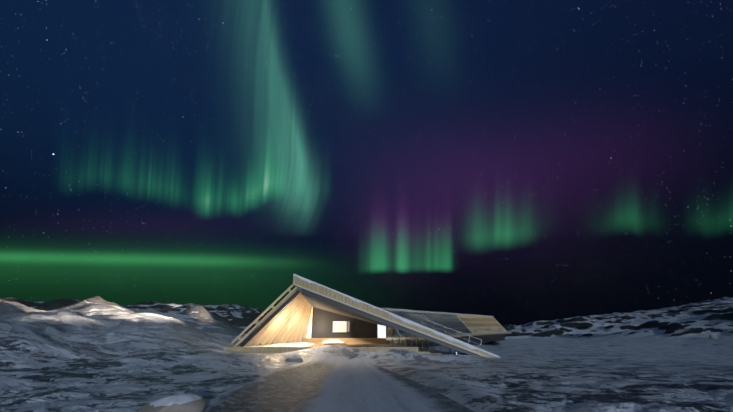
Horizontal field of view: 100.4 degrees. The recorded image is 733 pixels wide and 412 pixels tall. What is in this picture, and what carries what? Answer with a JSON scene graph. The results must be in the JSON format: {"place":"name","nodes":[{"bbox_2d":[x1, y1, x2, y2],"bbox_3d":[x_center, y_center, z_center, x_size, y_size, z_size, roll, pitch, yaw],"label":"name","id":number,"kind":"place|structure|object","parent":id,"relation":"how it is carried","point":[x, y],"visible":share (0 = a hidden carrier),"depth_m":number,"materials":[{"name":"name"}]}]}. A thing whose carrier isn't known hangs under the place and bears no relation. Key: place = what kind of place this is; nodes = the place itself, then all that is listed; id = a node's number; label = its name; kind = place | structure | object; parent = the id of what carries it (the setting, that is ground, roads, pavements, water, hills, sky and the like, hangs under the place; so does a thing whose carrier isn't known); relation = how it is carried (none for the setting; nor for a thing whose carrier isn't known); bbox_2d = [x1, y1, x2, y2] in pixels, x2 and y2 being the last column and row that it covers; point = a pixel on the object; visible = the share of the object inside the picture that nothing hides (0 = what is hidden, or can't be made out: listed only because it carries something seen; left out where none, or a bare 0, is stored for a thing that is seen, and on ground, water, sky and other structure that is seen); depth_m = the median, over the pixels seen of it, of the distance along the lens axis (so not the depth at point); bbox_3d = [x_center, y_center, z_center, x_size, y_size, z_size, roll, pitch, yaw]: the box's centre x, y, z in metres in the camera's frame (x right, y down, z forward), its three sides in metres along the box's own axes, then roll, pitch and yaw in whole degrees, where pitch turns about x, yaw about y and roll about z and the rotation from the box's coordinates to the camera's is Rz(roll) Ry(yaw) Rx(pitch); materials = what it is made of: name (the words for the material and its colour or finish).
{"place":"outdoors","nodes":[
{"label":"outdoors","id":0,"kind":"place"},
{"bbox_2d":[203,351,473,411],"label":"path","id":1,"kind":"structure","parent":0,"point":[324,383],"depth_m":8.67,"materials":[{"name":"white snow"}]},
{"bbox_2d":[0,296,732,411],"bbox_3d":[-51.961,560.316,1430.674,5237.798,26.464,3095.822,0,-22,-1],"label":"ground","id":2,"kind":"structure","parent":0,"point":[96,354],"depth_m":21.55,"materials":[{"name":"white snow"}]},
{"bbox_2d":[137,393,205,411],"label":"boulder","id":3,"kind":"object","parent":2,"relation":"on","point":[187,402],"visible":1,"depth_m":5.30,"materials":[{"name":"stone"}]},
{"bbox_2d":[285,356,302,362],"bbox_3d":[-5.827,12.347,24.580,1.428,0.543,1.615,1,-22,-3],"label":"boulder","id":4,"kind":"object","parent":2,"relation":"on","point":[297,359],"visible":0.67,"depth_m":24.14,"materials":[{"name":"stone"}]},
{"bbox_2d":[224,276,497,357],"bbox_3d":[-0.433,16.097,43.090,29.730,9.696,19.930,0,-22,-1],"label":"icefjord centre front","id":5,"kind":"object","parent":2,"relation":"on","point":[316,314],"visible":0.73,"depth_m":38.40,"materials":[{"name":"beige"}]},
{"bbox_2d":[250,342,313,346],"bbox_3d":[-10.539,17.254,37.985,6.083,0.419,11.783,-1,-22,3],"label":"snow patch","id":6,"kind":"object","parent":5,"relation":"on","point":[302,344],"depth_m":36.43,"materials":[{"name":"white snow"}]},
{"bbox_2d":[323,339,343,342],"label":"snow patch","id":7,"kind":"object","parent":5,"relation":"on","point":[333,341],"depth_m":42.43,"materials":[{"name":"white snow"}]},
{"bbox_2d":[293,274,499,357],"bbox_3d":[2.941,12.333,34.884,23.190,9.104,0.450,0,-22,-1],"label":"roof edge","id":8,"kind":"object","parent":5,"relation":"on","point":[410,322],"depth_m":34.42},
{"bbox_2d":[382,308,511,345],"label":"building","id":9,"kind":"structure","parent":2,"relation":"on","point":[454,321],"depth_m":66.27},
{"bbox_2d":[467,332,509,334],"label":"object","id":10,"kind":"object","parent":9,"relation":"on","point":[488,332],"visible":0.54,"depth_m":76.82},
{"bbox_2d":[0,0,732,326],"label":"sky","id":11,"kind":"structure","parent":0,"point":[513,162],"materials":[{"name":"blue"}]},
{"bbox_2d":[467,356,501,356],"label":"snow steps","id":12,"kind":"structure","parent":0,"point":[484,356],"depth_m":33.25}
]}

